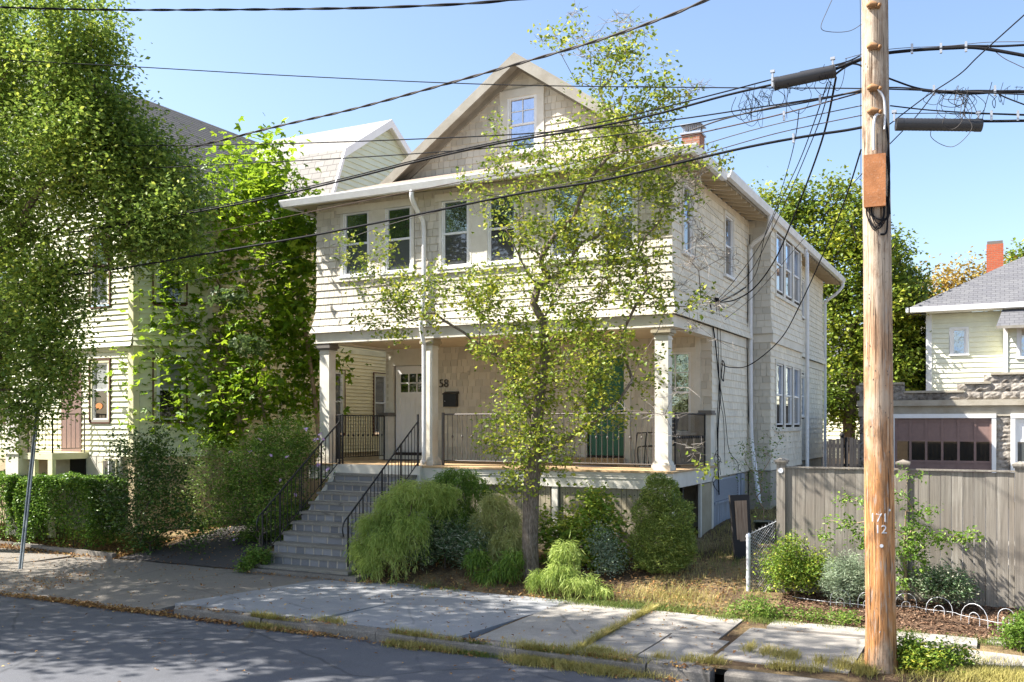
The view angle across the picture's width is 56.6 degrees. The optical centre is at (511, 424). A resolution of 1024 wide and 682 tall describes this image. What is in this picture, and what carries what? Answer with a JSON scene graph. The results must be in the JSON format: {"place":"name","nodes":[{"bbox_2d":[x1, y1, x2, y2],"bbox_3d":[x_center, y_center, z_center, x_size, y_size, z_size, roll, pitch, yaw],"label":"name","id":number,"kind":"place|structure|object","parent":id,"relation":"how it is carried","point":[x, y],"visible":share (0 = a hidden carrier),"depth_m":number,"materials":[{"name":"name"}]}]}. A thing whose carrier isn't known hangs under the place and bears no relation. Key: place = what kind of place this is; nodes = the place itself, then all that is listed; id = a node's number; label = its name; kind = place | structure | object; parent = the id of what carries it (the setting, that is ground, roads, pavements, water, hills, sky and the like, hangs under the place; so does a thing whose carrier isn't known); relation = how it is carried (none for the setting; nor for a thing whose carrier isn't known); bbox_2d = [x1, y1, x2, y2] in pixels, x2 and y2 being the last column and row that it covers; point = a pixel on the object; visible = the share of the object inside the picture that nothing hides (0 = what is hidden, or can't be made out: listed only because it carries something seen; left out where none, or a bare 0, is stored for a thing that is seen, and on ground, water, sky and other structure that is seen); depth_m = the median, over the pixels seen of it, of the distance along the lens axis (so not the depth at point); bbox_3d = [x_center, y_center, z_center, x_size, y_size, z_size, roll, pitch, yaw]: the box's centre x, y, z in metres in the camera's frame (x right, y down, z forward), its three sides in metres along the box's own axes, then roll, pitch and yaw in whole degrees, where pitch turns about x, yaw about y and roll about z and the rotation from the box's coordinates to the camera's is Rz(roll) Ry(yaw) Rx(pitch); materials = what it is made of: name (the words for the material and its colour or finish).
{"place":"outdoors","nodes":[
{"label":"outdoors","id":0,"kind":"place"},
{"bbox_2d":[0,548,320,613],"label":"sidewalk","id":1,"kind":"structure","parent":0,"point":[113,587],"depth_m":17.09,"materials":[{"name":"concrete"}]},
{"bbox_2d":[18,411,39,568],"bbox_3d":[-9.256,1.257,18.213,0.606,3.086,0.036,0,0,27],"label":"street sign post","id":2,"kind":"object","parent":1,"relation":"on","point":[27,504],"visible":0.86,"depth_m":18.22,"materials":[{"name":"metal"}]},
{"bbox_2d":[0,0,241,461],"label":"elm tree","id":3,"kind":"object","parent":1,"relation":"on","point":[79,112],"visible":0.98,"depth_m":16.81,"materials":[{"name":"green plant"}]},
{"bbox_2d":[232,544,275,572],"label":"weed clump","id":4,"kind":"object","parent":1,"relation":"on","point":[250,561],"visible":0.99,"depth_m":17.82,"materials":[{"name":"green plant"}]},
{"bbox_2d":[120,504,309,569],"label":"driveway","id":5,"kind":"structure","parent":0,"point":[223,555],"depth_m":19.70,"materials":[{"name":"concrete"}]},
{"bbox_2d":[0,0,519,10],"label":"twisted cable","id":6,"kind":"object","parent":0,"point":[315,8],"visible":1,"depth_m":11.55,"materials":[{"name":"rubber"}]},
{"bbox_2d":[0,594,690,681],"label":"road","id":7,"kind":"structure","parent":0,"point":[126,654],"depth_m":11.81,"materials":[{"name":"asphalt"}]},
{"bbox_2d":[0,524,805,681],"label":"fallen leaves","id":8,"kind":"object","parent":7,"relation":"on","point":[50,598],"visible":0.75,"depth_m":15.37,"materials":[{"name":"plant"}]},
{"bbox_2d":[175,579,566,638],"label":"sidewalk","id":9,"kind":"structure","parent":0,"point":[375,611],"depth_m":14.63,"materials":[{"name":"concrete"}]},
{"bbox_2d":[171,0,708,151],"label":"twisted cable","id":10,"kind":"object","parent":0,"point":[529,60],"visible":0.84,"depth_m":14.22,"materials":[{"name":"rubber"}]},
{"bbox_2d":[0,432,1014,681],"bbox_3d":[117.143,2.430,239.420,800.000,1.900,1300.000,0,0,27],"label":"ground","id":11,"kind":"structure","parent":0,"point":[628,576],"depth_m":16.14,"materials":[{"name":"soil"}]},
{"bbox_2d":[0,469,47,541],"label":"box hedge","id":12,"kind":"object","parent":11,"relation":"on","point":[9,482],"visible":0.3,"depth_m":21.66,"materials":[{"name":"green plant"}]},
{"bbox_2d":[0,540,116,558],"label":"yard kerb","id":13,"kind":"structure","parent":11,"relation":"on","point":[93,553],"depth_m":20.43,"materials":[{"name":"concrete"}]},
{"bbox_2d":[9,470,130,548],"bbox_3d":[-9.774,1.912,21.205,2.867,1.744,1.296,0,0,27],"label":"box hedge","id":14,"kind":"object","parent":11,"relation":"on","point":[43,485],"visible":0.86,"depth_m":20.79,"materials":[{"name":"green plant"}]},
{"bbox_2d":[78,413,225,558],"bbox_3d":[-7.554,1.248,19.991,3.516,3.038,1.962,0,0,27],"label":"dark shrub","id":15,"kind":"object","parent":11,"relation":"on","point":[151,475],"visible":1,"depth_m":19.78,"materials":[{"name":"green plant"}]},
{"bbox_2d":[0,54,411,537],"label":"yellow house","id":16,"kind":"structure","parent":11,"relation":"on","point":[78,450],"depth_m":22.56,"materials":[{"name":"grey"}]},
{"bbox_2d":[61,369,81,451],"bbox_3d":[-10.584,-0.385,22.833,0.700,2.070,0.040,0,0,27],"label":"door","id":17,"kind":"structure","parent":16,"relation":"in","point":[70,428],"depth_m":22.79,"materials":[{"name":"paint"}]},
{"bbox_2d":[89,358,110,422],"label":"window","id":18,"kind":"structure","parent":16,"relation":"in","point":[104,413],"depth_m":22.41,"materials":[{"name":"grey"}]},
{"bbox_2d":[89,234,110,308],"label":"window","id":19,"kind":"structure","parent":16,"relation":"in","point":[100,281],"depth_m":22.43,"materials":[{"name":"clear glass"}]},
{"bbox_2d":[152,358,187,422],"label":"window","id":20,"kind":"structure","parent":16,"relation":"in","point":[166,408],"depth_m":22.02,"materials":[{"name":"grey"}]},
{"bbox_2d":[152,245,187,305],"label":"window","id":21,"kind":"structure","parent":16,"relation":"in","point":[154,283],"depth_m":22.02,"materials":[{"name":"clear glass"}]},
{"bbox_2d":[336,370,345,435],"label":"window","id":22,"kind":"structure","parent":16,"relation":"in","point":[340,389],"depth_m":26.67,"materials":[{"name":"grey"}]},
{"bbox_2d":[373,372,385,435],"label":"window","id":23,"kind":"structure","parent":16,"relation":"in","point":[379,379],"depth_m":28.30,"materials":[{"name":"grey"}]},
{"bbox_2d":[167,421,255,539],"bbox_3d":[-6.621,1.185,20.953,2.227,2.594,1.530,0,0,27],"label":"thin shrub","id":24,"kind":"object","parent":11,"relation":"on","point":[218,505],"visible":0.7,"depth_m":20.87,"materials":[{"name":"green plant"}]},
{"bbox_2d":[104,113,370,491],"bbox_3d":[-6.442,-2.711,22.224,6.407,8.541,3.324,0,0,21],"label":"young maple","id":25,"kind":"object","parent":11,"relation":"on","point":[261,183],"visible":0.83,"depth_m":21.70,"materials":[{"name":"green plant"}]},
{"bbox_2d":[205,407,334,548],"bbox_3d":[-4.864,1.097,19.912,3.481,2.955,1.966,0,0,27],"label":"rose of sharon","id":26,"kind":"object","parent":11,"relation":"on","point":[290,443],"visible":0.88,"depth_m":19.88,"materials":[{"name":"green plant"}]},
{"bbox_2d":[248,414,422,582],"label":"stone stairs","id":27,"kind":"structure","parent":11,"relation":"on","point":[314,542],"depth_m":18.55,"materials":[{"name":"stone"}]},
{"bbox_2d":[341,477,464,585],"bbox_3d":[-1.991,1.876,17.008,2.147,2.057,1.534,0,0,27],"label":"weeping maple","id":28,"kind":"object","parent":11,"relation":"on","point":[387,537],"visible":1,"depth_m":16.78,"materials":[{"name":"green plant"}]},
{"bbox_2d":[400,506,494,569],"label":"shrub","id":29,"kind":"object","parent":11,"relation":"on","point":[451,535],"visible":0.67,"depth_m":17.13,"materials":[{"name":"green plant"}]},
{"bbox_2d":[409,466,495,564],"bbox_3d":[-1.132,1.705,17.815,2.054,1.894,1.224,0,0,27],"label":"shrub","id":30,"kind":"object","parent":11,"relation":"on","point":[470,481],"visible":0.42,"depth_m":17.57,"materials":[{"name":"green plant"}]},
{"bbox_2d":[461,543,526,587],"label":"arching grass","id":31,"kind":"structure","parent":11,"relation":"on","point":[492,571],"depth_m":16.13,"materials":[{"name":"green plant"}]},
{"bbox_2d":[466,489,522,575],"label":"fluffy grass","id":32,"kind":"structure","parent":11,"relation":"on","point":[500,538],"depth_m":16.82,"materials":[{"name":"green plant"}]},
{"bbox_2d":[174,604,839,681],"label":"kerb","id":33,"kind":"structure","parent":11,"relation":"on","point":[694,673],"depth_m":11.95,"materials":[{"name":"concrete"}]},
{"bbox_2d":[323,0,740,582],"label":"crabapple tree","id":34,"kind":"object","parent":11,"relation":"on","point":[537,449],"visible":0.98,"depth_m":15.68,"materials":[{"name":"green plant"}]},
{"bbox_2d":[89,536,1022,664],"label":"grass","id":35,"kind":"structure","parent":11,"relation":"on","point":[624,604],"depth_m":14.16,"materials":[{"name":"plant"}]},
{"bbox_2d":[279,52,845,554],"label":"shingled house","id":36,"kind":"structure","parent":11,"relation":"on","point":[737,404],"depth_m":20.24,"materials":[{"name":"wood"}]},
{"bbox_2d":[338,210,371,278],"bbox_3d":[-3.319,-3.827,20.232,0.860,1.385,0.125,0,0,27],"label":"window","id":37,"kind":"structure","parent":36,"relation":"in","point":[355,218],"depth_m":20.28,"materials":[{"name":"clear glass"}]},
{"bbox_2d":[381,205,415,274],"bbox_3d":[-2.358,-3.827,19.738,0.840,1.385,0.125,0,0,27],"label":"window","id":38,"kind":"structure","parent":36,"relation":"in","point":[404,231],"depth_m":19.75,"materials":[{"name":"white glass"}]},
{"bbox_2d":[396,366,421,455],"bbox_3d":[-2.385,-0.340,22.717,0.990,2.140,0.130,0,0,27],"label":"door","id":39,"kind":"structure","parent":36,"relation":"in","point":[408,378],"depth_m":22.79,"materials":[{"name":"white wood"}]},
{"bbox_2d":[442,391,458,406],"bbox_3d":[-1.436,-0.600,22.146,0.380,0.360,0.142,0,0,27],"label":"mailbox","id":40,"kind":"object","parent":36,"relation":"attached to","point":[450,398],"visible":1,"depth_m":22.10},
{"bbox_2d":[436,198,472,269],"bbox_3d":[-1.140,-3.827,19.112,0.820,1.385,0.125,0,0,27],"label":"window","id":41,"kind":"structure","parent":36,"relation":"in","point":[454,223],"depth_m":19.15,"materials":[{"name":"white glass"}]},
{"bbox_2d":[482,192,520,265],"bbox_3d":[-0.197,-3.827,18.628,0.820,1.385,0.125,0,0,27],"label":"window","id":42,"kind":"structure","parent":36,"relation":"in","point":[492,245],"depth_m":18.69,"materials":[{"name":"clear glass"}]},
{"bbox_2d":[498,84,544,156],"bbox_3d":[0.219,-6.597,20.662,1.120,1.425,0.125,0,0,27],"label":"window","id":43,"kind":"structure","parent":36,"relation":"in","point":[524,107],"depth_m":20.67,"materials":[{"name":"white glass"}]},
{"bbox_2d":[545,186,585,260],"bbox_3d":[1.021,-3.827,18.001,0.820,1.385,0.125,0,0,27],"label":"window","id":44,"kind":"structure","parent":36,"relation":"in","point":[574,198],"depth_m":18.07,"materials":[{"name":"clear glass"}]},
{"bbox_2d":[569,457,623,464],"bbox_3d":[1.760,0.766,20.216,1.210,0.123,0.450,0,0,27],"label":"wooden step","id":45,"kind":"object","parent":36,"relation":"on","point":[604,460],"visible":0.61,"depth_m":20.00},
{"bbox_2d":[587,359,623,457],"bbox_3d":[2.013,-0.340,20.457,0.800,2.140,0.130,0,0,27],"label":"door","id":46,"kind":"structure","parent":36,"relation":"in","point":[601,440],"depth_m":20.43,"materials":[{"name":"green metal"}]},
{"bbox_2d":[597,180,638,255],"bbox_3d":[1.964,-3.827,17.517,0.820,1.385,0.125,0,0,27],"label":"window","id":47,"kind":"structure","parent":36,"relation":"in","point":[635,211],"depth_m":17.50,"materials":[{"name":"clear glass"}]},
{"bbox_2d":[653,347,695,434],"bbox_3d":[3.389,-0.692,19.764,0.960,1.815,0.125,0,0,27],"label":"window","id":48,"kind":"structure","parent":36,"relation":"in","point":[684,360],"depth_m":19.70,"materials":[{"name":"white glass"}]},
{"bbox_2d":[681,177,696,259],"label":"window","id":49,"kind":"structure","parent":36,"relation":"in","point":[687,234],"depth_m":17.98,"materials":[{"name":"white glass"}]},
{"bbox_2d":[723,210,736,281],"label":"window","id":50,"kind":"structure","parent":36,"relation":"in","point":[729,220],"depth_m":20.75,"materials":[{"name":"white glass"}]},
{"bbox_2d":[722,76,836,302],"bbox_3d":[4.347,-3.258,15.282,0.784,1.482,8.828,0,0,3],"label":"service drop","id":51,"kind":"object","parent":36,"relation":"attached to","point":[833,90],"visible":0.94,"depth_m":14.50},
{"bbox_2d":[777,363,783,424],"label":"window","id":52,"kind":"structure","parent":36,"relation":"in","point":[780,367],"depth_m":23.19,"materials":[{"name":"white glass"}]},
{"bbox_2d":[777,233,783,293],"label":"window","id":53,"kind":"structure","parent":36,"relation":"in","point":[780,258],"depth_m":23.19,"materials":[{"name":"white glass"}]},
{"bbox_2d":[786,365,791,424],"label":"window","id":54,"kind":"structure","parent":36,"relation":"in","point":[788,369],"depth_m":24.10,"materials":[{"name":"white glass"}]},
{"bbox_2d":[786,241,791,298],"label":"window","id":55,"kind":"structure","parent":36,"relation":"in","point":[788,246],"depth_m":24.10,"materials":[{"name":"white glass"}]},
{"bbox_2d":[794,368,799,424],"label":"window","id":56,"kind":"structure","parent":36,"relation":"in","point":[796,371],"depth_m":25.05,"materials":[{"name":"white glass"}]},
{"bbox_2d":[794,248,799,303],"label":"window","id":57,"kind":"structure","parent":36,"relation":"in","point":[796,253],"depth_m":25.05,"materials":[{"name":"white glass"}]},
{"bbox_2d":[524,531,616,601],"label":"arching grass","id":58,"kind":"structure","parent":11,"relation":"on","point":[566,576],"depth_m":15.24,"materials":[{"name":"green plant"}]},
{"bbox_2d":[538,479,636,572],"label":"tall weeds","id":59,"kind":"object","parent":11,"relation":"on","point":[599,505],"visible":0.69,"depth_m":16.70,"materials":[{"name":"green plant"}]},
{"bbox_2d":[580,514,634,577],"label":"pale bush","id":60,"kind":"object","parent":11,"relation":"on","point":[612,567],"visible":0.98,"depth_m":16.16,"materials":[{"name":"plant"}]},
{"bbox_2d":[625,470,700,573],"bbox_3d":[2.561,1.657,16.140,1.362,1.775,0.978,0,0,27],"label":"yew bush","id":61,"kind":"object","parent":11,"relation":"on","point":[662,509],"visible":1,"depth_m":15.94,"materials":[{"name":"green plant"}]},
{"bbox_2d":[729,494,752,559],"bbox_3d":[4.012,1.795,16.650,0.421,1.131,0.153,0,0,-26],"label":"leaning panel","id":62,"kind":"object","parent":11,"relation":"on","point":[739,506],"visible":0.86,"depth_m":16.61,"materials":[{"name":"wood"}]},
{"bbox_2d":[474,606,1023,681],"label":"verge","id":63,"kind":"structure","parent":11,"relation":"on","point":[736,632],"depth_m":10.88,"materials":[{"name":"soil"}]},
{"bbox_2d":[238,600,1023,681],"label":"grass","id":64,"kind":"structure","parent":63,"relation":"on","point":[984,671],"depth_m":11.27,"materials":[{"name":"plant"}]},
{"bbox_2d":[861,0,898,673],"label":"utility pole","id":65,"kind":"object","parent":63,"relation":"on","point":[880,601],"visible":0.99,"depth_m":10.71,"materials":[{"name":"brown wood"}]},
{"bbox_2d":[0,91,861,145],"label":"wire","id":66,"kind":"object","parent":65,"relation":"attached to","point":[476,136],"visible":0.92,"depth_m":13.26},
{"bbox_2d":[1,90,861,171],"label":"wire","id":67,"kind":"object","parent":65,"relation":"attached to","point":[490,147],"visible":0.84,"depth_m":13.06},
{"bbox_2d":[74,126,861,275],"bbox_3d":[-1.778,-3.073,13.943,13.657,0.790,0.031,0,0,27],"label":"telephone cable","id":68,"kind":"object","parent":65,"relation":"attached to","point":[646,170],"visible":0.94,"depth_m":12.98,"materials":[{"name":"rubber"}]},
{"bbox_2d":[88,55,859,228],"bbox_3d":[-1.799,-3.878,13.955,13.083,0.780,0.016,0,0,27],"label":"telephone cable","id":69,"kind":"object","parent":65,"relation":"attached to","point":[491,143],"visible":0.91,"depth_m":13.12,"materials":[{"name":"rubber"}]},
{"bbox_2d":[64,84,770,232],"bbox_3d":[-2.478,-3.777,14.303,12.615,0.649,0.027,0,0,27],"label":"telephone cable","id":70,"kind":"object","parent":69,"relation":"hanging from","point":[646,116],"visible":0.91,"depth_m":13.29,"materials":[{"name":"rubber"}]},
{"bbox_2d":[770,56,835,90],"bbox_3d":[3.423,-4.128,11.179,0.744,0.333,0.154,0,0,13],"label":"splice case","id":71,"kind":"object","parent":69,"relation":"hanging from","point":[799,78],"visible":0.98,"depth_m":11.12,"materials":[{"name":"plastic"}]},
{"bbox_2d":[731,62,845,127],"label":"wire loops","id":72,"kind":"object","parent":71,"relation":"hanging from","point":[755,100],"visible":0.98,"depth_m":11.25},
{"bbox_2d":[101,92,861,246],"bbox_3d":[-1.541,-3.998,16.203,15.173,0.993,2.976,0,0,32],"label":"wire","id":73,"kind":"object","parent":65,"relation":"attached to","point":[569,163],"visible":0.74,"depth_m":14.67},
{"bbox_2d":[165,105,861,285],"bbox_3d":[-0.755,-3.398,16.511,14.602,0.955,2.720,0,0,39],"label":"wire","id":74,"kind":"object","parent":65,"relation":"attached to","point":[575,181],"visible":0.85,"depth_m":13.51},
{"bbox_2d":[721,149,861,367],"bbox_3d":[4.648,-2.173,15.386,0.915,2.042,8.815,0,0,2],"label":"service drop","id":75,"kind":"object","parent":65,"relation":"attached to","point":[818,263],"visible":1,"depth_m":15.30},
{"bbox_2d":[690,87,982,130],"bbox_3d":[3.888,-3.711,11.032,3.740,0.326,0.018,0,0,27],"label":"messenger wire","id":76,"kind":"object","parent":65,"relation":"attached to","point":[805,101],"visible":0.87,"depth_m":11.30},
{"bbox_2d":[0,59,1023,94],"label":"wire","id":77,"kind":"object","parent":76,"relation":"attached to","point":[512,84],"visible":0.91,"depth_m":13.88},
{"bbox_2d":[922,89,1023,94],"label":"telephone cable","id":78,"kind":"object","parent":76,"relation":"attached to","point":[997,91],"visible":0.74,"depth_m":10.40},
{"bbox_2d":[923,82,1023,118],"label":"wire loops","id":79,"kind":"object","parent":78,"relation":"hanging from","point":[970,100],"visible":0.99,"depth_m":10.38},
{"bbox_2d":[836,46,1023,69],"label":"telephone cable","id":80,"kind":"object","parent":65,"relation":"attached to","point":[950,48],"visible":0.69,"depth_m":10.54,"materials":[{"name":"rubber"}]},
{"bbox_2d":[890,105,1023,114],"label":"wire","id":81,"kind":"object","parent":65,"relation":"attached to","point":[951,111],"visible":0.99,"depth_m":10.55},
{"bbox_2d":[892,110,983,131],"bbox_3d":[4.681,-3.351,10.479,0.941,0.284,0.141,0,0,10],"label":"splice case","id":82,"kind":"object","parent":81,"relation":"hanging from","point":[918,124],"visible":1,"depth_m":10.43,"materials":[{"name":"plastic"}]},
{"bbox_2d":[896,627,980,676],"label":"weed clump","id":83,"kind":"object","parent":63,"relation":"on","point":[912,653],"visible":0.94,"depth_m":10.68,"materials":[{"name":"green plant"}]},
{"bbox_2d":[746,520,775,591],"bbox_3d":[3.881,2.150,14.813,0.464,1.359,0.080,0,0,9],"label":"chain link fence","id":84,"kind":"object","parent":11,"relation":"on","point":[748,554],"visible":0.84,"depth_m":14.81,"materials":[{"name":"metal"}]},
{"bbox_2d":[753,520,773,543],"bbox_3d":[4.687,2.035,17.705,0.370,0.490,0.370,0,0,27],"label":"plant pot","id":85,"kind":"object","parent":11,"relation":"on","point":[759,523],"visible":0.68,"depth_m":17.58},
{"bbox_2d":[718,427,790,520],"bbox_3d":[4.579,0.900,17.876,1.241,1.820,0.898,0,0,43],"label":"potted shrub","id":86,"kind":"object","parent":85,"relation":"in","point":[767,453],"visible":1,"depth_m":17.81,"materials":[{"name":"green plant"}]},
{"bbox_2d":[722,586,864,626],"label":"weed clump","id":87,"kind":"object","parent":11,"relation":"on","point":[759,608],"visible":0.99,"depth_m":13.51,"materials":[{"name":"green plant"}]},
{"bbox_2d":[827,432,859,469],"bbox_3d":[13.255,1.080,34.215,5.200,1.600,0.180,0,0,27],"label":"dark fence","id":88,"kind":"object","parent":11,"relation":"on","point":[837,452],"visible":0.21,"depth_m":34.76,"materials":[{"name":"wood"}]},
{"bbox_2d":[748,159,940,463],"bbox_3d":[13.338,-4.409,38.805,8.051,12.779,4.704,0,0,27],"label":"maple tree","id":89,"kind":"object","parent":11,"relation":"on","point":[842,406],"visible":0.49,"depth_m":37.95,"materials":[{"name":"green plant"}]},
{"bbox_2d":[770,589,1023,639],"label":"mulch","id":90,"kind":"object","parent":11,"relation":"on","point":[934,622],"visible":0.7,"depth_m":13.28,"materials":[{"name":"wood"}]},
{"bbox_2d":[745,528,835,598],"bbox_3d":[4.224,2.096,14.416,1.415,1.074,1.044,0,0,27],"label":"yellow bush","id":91,"kind":"object","parent":90,"relation":"on","point":[790,574],"visible":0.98,"depth_m":14.33,"materials":[{"name":"green plant"}]},
{"bbox_2d":[812,548,864,606],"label":"lavender bush","id":92,"kind":"object","parent":90,"relation":"on","point":[851,573],"visible":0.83,"depth_m":13.88,"materials":[{"name":"plant"}]},
{"bbox_2d":[812,463,986,606],"bbox_3d":[5.492,1.595,13.542,2.288,2.107,0.728,0,0,27],"label":"fruit sapling","id":93,"kind":"object","parent":90,"relation":"on","point":[912,533],"visible":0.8,"depth_m":13.42,"materials":[{"name":"green plant"}]},
{"bbox_2d":[907,557,983,609],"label":"silver bush","id":94,"kind":"object","parent":90,"relation":"on","point":[947,585],"visible":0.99,"depth_m":13.33,"materials":[{"name":"green plant"}]},
{"bbox_2d":[988,606,1023,650],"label":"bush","id":95,"kind":"object","parent":90,"relation":"on","point":[1015,637],"visible":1,"depth_m":11.79,"materials":[{"name":"green plant"}]},
{"bbox_2d":[827,326,967,440],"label":"house","id":96,"kind":"structure","parent":11,"relation":"on","point":[834,434],"depth_m":46.40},
{"bbox_2d":[774,458,1023,609],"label":"wood fence","id":97,"kind":"object","parent":11,"relation":"on","point":[818,489],"visible":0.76,"depth_m":13.78,"materials":[{"name":"wood"}]},
{"bbox_2d":[793,590,1013,631],"bbox_3d":[5.516,2.635,14.014,3.751,0.519,1.961,0,0,27],"label":"hoop edging","id":98,"kind":"object","parent":11,"relation":"on","point":[836,602],"visible":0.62,"depth_m":13.30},
{"bbox_2d":[892,248,949,390],"bbox_3d":[16.202,-2.827,39.330,3.746,9.614,3.400,0,0,27],"label":"maple tree","id":99,"kind":"object","parent":11,"relation":"on","point":[914,272],"visible":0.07,"depth_m":38.84,"materials":[{"name":"green plant"}]},
{"bbox_2d":[856,372,1023,501],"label":"stone garage","id":100,"kind":"structure","parent":11,"relation":"on","point":[977,426],"depth_m":24.29,"materials":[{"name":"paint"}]},
{"bbox_2d":[895,418,991,500],"bbox_3d":[11.103,0.905,24.507,2.286,2.150,0.035,0,0,27],"label":"garage door","id":101,"kind":"structure","parent":100,"relation":"in","point":[927,443],"depth_m":24.48,"materials":[{"name":"paint"}]},
{"bbox_2d":[1015,418,1023,462],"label":"garage door","id":102,"kind":"structure","parent":100,"relation":"in","point":[1019,422],"depth_m":23.71,"materials":[{"name":"grey"}]},
{"bbox_2d":[906,240,1023,391],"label":"pale house","id":103,"kind":"structure","parent":11,"relation":"on","point":[989,339],"depth_m":35.79,"materials":[{"name":"white wood"}]},
{"bbox_2d":[949,327,968,355],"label":"window","id":104,"kind":"structure","parent":103,"relation":"in","point":[959,336],"depth_m":35.93,"materials":[{"name":"white glass"}]},
{"bbox_2d":[915,240,1017,310],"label":"orange tree","id":105,"kind":"object","parent":11,"relation":"on","point":[947,285],"visible":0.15,"depth_m":50.78,"materials":[{"name":"brown plant"}]},
{"bbox_2d":[918,505,1014,569],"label":"garage drive","id":106,"kind":"structure","parent":11,"relation":"on","point":[985,538],"depth_m":16.74,"materials":[{"name":"concrete"}]},
{"bbox_2d":[2,0,1023,421],"label":"sky","id":107,"kind":"structure","parent":0,"point":[962,196],"materials":[{"name":"blue"}]},
{"bbox_2d":[475,601,1023,674],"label":"sidewalk","id":108,"kind":"structure","parent":0,"point":[840,640],"depth_m":12.46,"materials":[{"name":"concrete"}]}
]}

